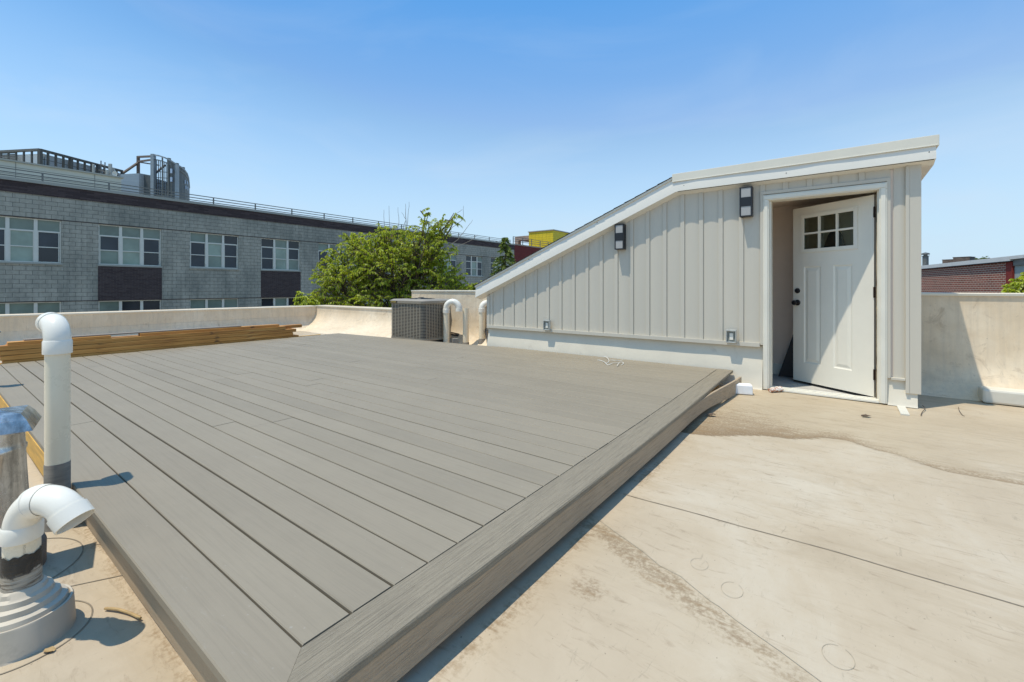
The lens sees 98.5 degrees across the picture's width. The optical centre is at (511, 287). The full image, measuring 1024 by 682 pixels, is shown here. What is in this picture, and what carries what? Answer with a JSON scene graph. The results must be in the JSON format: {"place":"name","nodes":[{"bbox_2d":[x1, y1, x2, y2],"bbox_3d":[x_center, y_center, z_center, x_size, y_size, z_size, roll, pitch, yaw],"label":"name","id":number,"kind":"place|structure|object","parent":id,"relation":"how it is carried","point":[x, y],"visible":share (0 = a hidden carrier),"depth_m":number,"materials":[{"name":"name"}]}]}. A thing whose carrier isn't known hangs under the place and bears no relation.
{"place":"outdoors","nodes":[
{"label":"outdoors","id":0,"kind":"place"},
{"bbox_2d":[120,154,189,200],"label":"screen tower","id":1,"kind":"structure","parent":0,"point":[177,178],"depth_m":33.56,"materials":[{"name":"metal"}]},
{"bbox_2d":[0,158,514,313],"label":"school building","id":2,"kind":"structure","parent":0,"point":[72,240],"depth_m":24.11,"materials":[{"name":"grey brick"}]},
{"bbox_2d":[0,302,60,313],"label":"window","id":3,"kind":"structure","parent":2,"relation":"in","point":[16,307],"depth_m":20.45,"materials":[{"name":"glass"}]},
{"bbox_2d":[0,216,62,264],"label":"window","id":4,"kind":"structure","parent":2,"relation":"in","point":[22,240],"depth_m":20.45,"materials":[{"name":"glass"}]},
{"bbox_2d":[0,148,123,175],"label":"roof screen","id":5,"kind":"object","parent":2,"relation":"on","point":[39,157],"visible":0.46,"depth_m":31.35,"materials":[{"name":"grey metal"}]},
{"bbox_2d":[108,164,111,174],"bbox_3d":[-30.484,-7.895,33.535,0.220,2.951,0.190,0,0,0],"label":"panel antenna","id":6,"kind":"object","parent":2,"relation":"on","point":[110,168],"visible":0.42,"depth_m":33.44,"materials":[{"name":"white plastic"}]},
{"bbox_2d":[98,224,161,267],"bbox_3d":[-20.118,-2.131,23.317,0.210,2.118,2.634,0,0,37],"label":"window","id":7,"kind":"structure","parent":2,"relation":"in","point":[119,246],"depth_m":23.32,"materials":[{"name":"glass"}]},
{"bbox_2d":[99,300,160,310],"bbox_3d":[-20.165,1.720,23.354,0.072,2.060,2.574,0,0,37],"label":"window","id":8,"kind":"structure","parent":2,"relation":"in","point":[125,305],"depth_m":23.32,"materials":[{"name":"glass"}]},
{"bbox_2d":[190,298,237,308],"bbox_3d":[-17.842,1.720,26.480,0.072,2.060,2.574,0,0,37],"label":"window","id":9,"kind":"structure","parent":2,"relation":"in","point":[233,302],"depth_m":26.45,"materials":[{"name":"glass"}]},
{"bbox_2d":[189,232,239,269],"bbox_3d":[-17.796,-2.131,26.443,0.210,2.118,2.634,0,0,37],"label":"window","id":10,"kind":"structure","parent":2,"relation":"in","point":[207,251],"depth_m":26.45,"materials":[{"name":"glass"}]},
{"bbox_2d":[261,297,297,306],"bbox_3d":[-15.520,1.720,29.605,0.072,2.060,2.574,0,0,37],"label":"window","id":11,"kind":"structure","parent":2,"relation":"in","point":[287,301],"depth_m":29.46,"materials":[{"name":"glass"}]},
{"bbox_2d":[261,238,300,271],"bbox_3d":[-15.473,-2.131,29.571,0.210,2.118,2.634,0,0,37],"label":"window","id":12,"kind":"structure","parent":2,"relation":"in","point":[276,254],"depth_m":29.58,"materials":[{"name":"glass"}]},
{"bbox_2d":[318,243,349,272],"bbox_3d":[-13.150,-2.131,32.697,0.210,2.118,2.634,0,0,37],"label":"window","id":13,"kind":"structure","parent":2,"relation":"in","point":[321,246],"depth_m":32.27,"materials":[{"name":"glass"}]},
{"bbox_2d":[439,254,457,275],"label":"window","id":14,"kind":"structure","parent":2,"relation":"in","point":[453,261],"depth_m":42.65,"materials":[{"name":"glass"}]},
{"bbox_2d":[466,255,482,276],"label":"window","id":15,"kind":"structure","parent":2,"relation":"in","point":[473,264],"depth_m":45.22,"materials":[{"name":"glass"}]},
{"bbox_2d":[491,258,504,275],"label":"window","id":16,"kind":"structure","parent":2,"relation":"in","point":[492,259],"depth_m":47.83,"materials":[{"name":"glass"}]},
{"bbox_2d":[0,331,1023,681],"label":"flat roof","id":17,"kind":"structure","parent":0,"point":[764,535],"depth_m":1.71,"materials":[{"name":"beige concrete"}]},
{"bbox_2d":[0,405,46,565],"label":"metal flue","id":18,"kind":"object","parent":17,"relation":"on","point":[17,423],"visible":0.59,"depth_m":1.69,"materials":[{"name":"silver metal"}]},
{"bbox_2d":[0,484,94,666],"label":"vent pipe","id":19,"kind":"object","parent":17,"relation":"on","point":[37,609],"visible":1,"depth_m":1.36,"materials":[{"name":"white plastic"}]},
{"bbox_2d":[44,646,55,651],"bbox_3d":[-1.408,1.103,1.343,0.033,0.006,0.022,0,0,0],"label":"dead leaf","id":20,"kind":"object","parent":17,"relation":"on","point":[51,648],"visible":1,"depth_m":1.35,"materials":[{"name":"beige plant"}]},
{"bbox_2d":[35,312,72,531],"bbox_3d":[-2.134,0.614,2.064,0.160,0.992,0.104,0,0,32],"label":"vent pipe","id":21,"kind":"object","parent":17,"relation":"on","point":[54,328],"visible":0.89,"depth_m":2.02,"materials":[{"name":"white plastic"}]},
{"bbox_2d":[104,607,141,619],"bbox_3d":[-1.314,1.101,1.496,0.170,0.011,0.018,0,0,16],"label":"twig","id":22,"kind":"object","parent":17,"relation":"on","point":[125,611],"visible":1,"depth_m":1.50,"materials":[{"name":"beige wood"}]},
{"bbox_2d":[0,333,741,681],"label":"roof deck","id":23,"kind":"structure","parent":17,"relation":"on","point":[338,507],"depth_m":2.22,"materials":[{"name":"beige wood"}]},
{"bbox_2d":[2,335,298,363],"bbox_3d":[-5.170,0.929,6.899,0.132,0.057,3.670,0,0,37],"label":"lumber board","id":24,"kind":"object","parent":23,"relation":"on","point":[114,352],"visible":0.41,"depth_m":6.53,"materials":[{"name":"brown wood"}]},
{"bbox_2d":[0,332,292,360],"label":"lumber board","id":25,"kind":"object","parent":24,"relation":"on","point":[39,355],"visible":0.76,"depth_m":6.51,"materials":[{"name":"brown wood"}]},
{"bbox_2d":[0,328,295,355],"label":"lumber board","id":26,"kind":"object","parent":25,"relation":"on","point":[75,347],"visible":0.87,"depth_m":6.54,"materials":[{"name":"brown wood"}]},
{"bbox_2d":[0,326,285,350],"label":"lumber board","id":27,"kind":"object","parent":26,"relation":"on","point":[77,342],"visible":0.85,"depth_m":6.50,"materials":[{"name":"brown wood"}]},
{"bbox_2d":[7,335,110,344],"bbox_3d":[-5.967,0.697,5.854,0.124,0.036,0.960,0,0,37],"label":"lumber board","id":28,"kind":"object","parent":27,"relation":"on","point":[40,341],"visible":0.8,"depth_m":5.66,"materials":[{"name":"brown wood"}]},
{"bbox_2d":[390,297,450,342],"bbox_3d":[-1.749,0.648,8.495,0.993,0.916,0.811,0,0,37],"label":"air conditioner","id":29,"kind":"object","parent":17,"relation":"on","point":[419,318],"visible":0.94,"depth_m":8.16,"materials":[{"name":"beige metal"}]},
{"bbox_2d":[443,299,462,342],"bbox_3d":[-1.106,0.660,8.227,0.385,0.900,0.138,0,0,11],"label":"vent pipe","id":30,"kind":"object","parent":17,"relation":"on","point":[449,303],"visible":0.97,"depth_m":8.19,"materials":[{"name":"white plastic"}]},
{"bbox_2d":[452,338,457,342],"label":"rubber block","id":31,"kind":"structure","parent":17,"relation":"on","point":[454,340],"depth_m":8.07,"materials":[{"name":"grey rubber"}]},
{"bbox_2d":[463,308,468,344],"bbox_3d":[-0.861,0.751,8.250,0.140,0.718,0.140,0,0,0],"label":"vent pipe","id":32,"kind":"object","parent":17,"relation":"on","point":[465,325],"visible":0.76,"depth_m":8.20,"materials":[{"name":"white plastic"}]},
{"bbox_2d":[478,300,486,343],"bbox_3d":[-0.525,0.671,8.319,0.236,0.877,0.150,0,0,-26],"label":"vent pipe","id":33,"kind":"object","parent":17,"relation":"on","point":[482,308],"visible":0.77,"depth_m":8.25,"materials":[{"name":"white plastic"}]},
{"bbox_2d":[474,134,938,407],"bbox_3d":[1.975,-0.097,6.068,5.479,2.514,1.344,0,0,37],"label":"stair bulkhead","id":34,"kind":"object","parent":17,"relation":"on","point":[693,271],"visible":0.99,"depth_m":5.04,"materials":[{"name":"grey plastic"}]},
{"bbox_2d":[543,319,550,329],"bbox_3d":[0.505,0.545,6.397,0.104,0.154,0.047,0,0,37],"label":"outdoor socket","id":35,"kind":"object","parent":34,"relation":"attached to","point":[546,324],"visible":1,"depth_m":6.39,"materials":[{"name":"grey plastic"}]},
{"bbox_2d":[615,224,625,249],"bbox_3d":[1.409,-0.652,5.739,0.124,0.325,0.090,0,0,37],"label":"wall light","id":36,"kind":"object","parent":34,"relation":"attached to","point":[620,236],"visible":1,"depth_m":5.70,"materials":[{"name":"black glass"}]},
{"bbox_2d":[726,329,736,342],"bbox_3d":[2.457,0.545,4.946,0.104,0.154,0.047,0,0,37],"label":"outdoor socket","id":37,"kind":"object","parent":34,"relation":"attached to","point":[731,336],"visible":1,"depth_m":4.94,"materials":[{"name":"grey plastic"}]},
{"bbox_2d":[739,186,752,217],"bbox_3d":[2.584,-0.938,4.866,0.124,0.325,0.090,0,0,37],"label":"wall light","id":38,"kind":"object","parent":34,"relation":"attached to","point":[745,201],"visible":1,"depth_m":4.83,"materials":[{"name":"black metal"}]},
{"bbox_2d":[791,195,875,397],"bbox_3d":[3.454,0.091,4.749,0.192,2.006,0.900,0,0,-18],"label":"door","id":39,"kind":"structure","parent":34,"relation":"in","point":[834,301],"depth_m":4.68,"materials":[{"name":"white wood"}]},
{"bbox_2d":[736,383,752,394],"bbox_3d":[2.401,1.060,4.620,0.196,0.096,0.120,0,0,20],"label":"foam block","id":40,"kind":"object","parent":17,"relation":"on","point":[745,388],"depth_m":4.56,"materials":[{"name":"white plastic"}]},
{"bbox_2d":[768,386,782,391],"bbox_3d":[2.794,1.083,4.686,0.149,0.058,0.073,0,0,-12],"label":"crushed cup","id":41,"kind":"object","parent":17,"relation":"on","point":[776,389],"visible":1,"depth_m":4.66,"materials":[{"name":"paper"}]},
{"bbox_2d":[921,292,1023,401],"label":"parapet","id":42,"kind":"structure","parent":17,"relation":"on","point":[971,343],"depth_m":4.50,"materials":[{"name":"beige concrete"}]},
{"bbox_2d":[978,386,1023,406],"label":"membrane curb","id":43,"kind":"structure","parent":17,"relation":"on","point":[1002,396],"depth_m":4.17,"materials":[{"name":"white plastic"}]},
{"bbox_2d":[0,0,1023,265],"label":"sky","id":44,"kind":"structure","parent":0,"point":[524,116],"materials":[{"name":"blue"}]},
{"bbox_2d":[921,255,1023,292],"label":"brick building","id":45,"kind":"structure","parent":0,"point":[991,275],"depth_m":19.03,"materials":[{"name":"red brick"}]},
{"bbox_2d":[921,252,929,265],"bbox_3d":[22.759,-1.413,24.300,0.360,1.026,0.360,0,0,0],"label":"roof vent","id":46,"kind":"object","parent":45,"relation":"on","point":[925,258],"visible":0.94,"depth_m":24.22,"materials":[{"name":"silver metal"}]},
{"bbox_2d":[942,259,952,262],"bbox_3d":[22.148,-1.181,22.300,0.540,0.442,0.490,0,0,-29],"label":"chimney stub","id":47,"kind":"object","parent":45,"relation":"on","point":[947,260],"visible":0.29,"depth_m":22.20,"materials":[{"name":"metal"}]},
{"bbox_2d":[952,256,974,261],"bbox_3d":[22.114,-1.220,21.600,0.691,0.520,0.627,0,0,-29],"label":"chimney stub","id":48,"kind":"object","parent":45,"relation":"on","point":[959,259],"visible":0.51,"depth_m":21.40,"materials":[{"name":"metal"}]},
{"bbox_3d":[-5.303,0.807,6.978,0.140,0.057,3.604,0,0,37],"label":"lumber board","id":49,"kind":"object","parent":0,"visible":0},
{"bbox_2d":[5,324,301,344],"bbox_3d":[-5.233,0.747,7.059,0.129,0.057,3.769,0,0,37],"label":"lumber board","id":50,"kind":"object","parent":49,"relation":"on","point":[294,326],"visible":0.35,"depth_m":8.34,"materials":[{"name":"brown wood"}]},
{"bbox_2d":[138,324,278,335],"bbox_3d":[-4.904,0.697,7.319,0.125,0.036,2.000,0,0,37],"label":"lumber board","id":51,"kind":"object","parent":50,"relation":"on","point":[203,330],"visible":0.93,"depth_m":7.16,"materials":[{"name":"brown wood"}]},
{"bbox_2d":[23,325,240,340],"bbox_3d":[-5.449,0.668,6.615,0.117,0.018,2.520,0,0,37],"label":"lumber board","id":52,"kind":"object","parent":51,"relation":"on","point":[29,339],"visible":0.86,"depth_m":6.51,"materials":[{"name":"brown wood"}]},
{"label":"ground","id":53,"kind":"structure","parent":0,"visible":0},
{"bbox_2d":[0,305,315,344],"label":"parapet","id":54,"kind":"structure","parent":53,"relation":"on","point":[17,327],"depth_m":9.13,"materials":[{"name":"beige concrete"}]},
{"bbox_2d":[291,291,320,305],"bbox_3d":[-6.500,5.303,13.575,1.118,10.400,0.889,0,0,0],"label":"sapling","id":55,"kind":"object","parent":53,"relation":"on","point":[303,300],"visible":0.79,"depth_m":13.49,"materials":[{"name":"green plant"}]},
{"bbox_2d":[300,305,391,337],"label":"parapet","id":56,"kind":"structure","parent":53,"relation":"on","point":[357,320],"depth_m":10.72,"materials":[{"name":"beige concrete"}]},
{"bbox_2d":[304,207,470,307],"bbox_3d":[-4.354,3.870,15.510,5.789,13.271,3.063,0,0,0],"label":"cherry tree","id":57,"kind":"object","parent":53,"relation":"on","point":[367,272],"visible":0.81,"depth_m":15.07,"materials":[{"name":"green plant"}]},
{"bbox_2d":[384,204,476,289],"bbox_3d":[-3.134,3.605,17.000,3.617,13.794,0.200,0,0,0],"label":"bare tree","id":58,"kind":"object","parent":53,"relation":"on","point":[444,233],"visible":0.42,"depth_m":16.99,"materials":[{"name":"plant"}]},
{"bbox_2d":[411,290,488,345],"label":"parapet","id":59,"kind":"structure","parent":53,"relation":"on","point":[468,299],"depth_m":8.71,"materials":[{"name":"beige concrete"}]},
{"bbox_2d":[451,329,487,339],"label":"refrigerant lines","id":60,"kind":"object","parent":59,"relation":"attached to","point":[454,334],"visible":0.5,"depth_m":8.62,"materials":[{"name":"black rubber"}]},
{"bbox_2d":[464,282,477,289],"bbox_3d":[-1.550,5.115,17.469,1.281,10.774,0.870,0,0,0],"label":"sapling","id":61,"kind":"object","parent":53,"relation":"on","point":[472,287],"visible":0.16,"depth_m":17.31,"materials":[{"name":"green plant"}]},
{"bbox_2d":[489,237,515,275],"bbox_3d":[-0.510,3.775,25.912,4.709,13.450,4.583,0,0,0],"label":"conifer","id":62,"kind":"object","parent":53,"relation":"on","point":[504,246],"visible":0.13,"depth_m":25.92,"materials":[{"name":"green plant"}]},
{"bbox_2d":[513,229,569,262],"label":"red building","id":63,"kind":"structure","parent":53,"relation":"on","point":[538,240],"depth_m":60.45,"materials":[{"name":"brown concrete"}]},
{"bbox_2d":[1001,272,1023,292],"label":"street tree","id":64,"kind":"object","parent":53,"relation":"on","point":[1017,285],"visible":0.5,"depth_m":15.61,"materials":[{"name":"green plant"}]}
]}

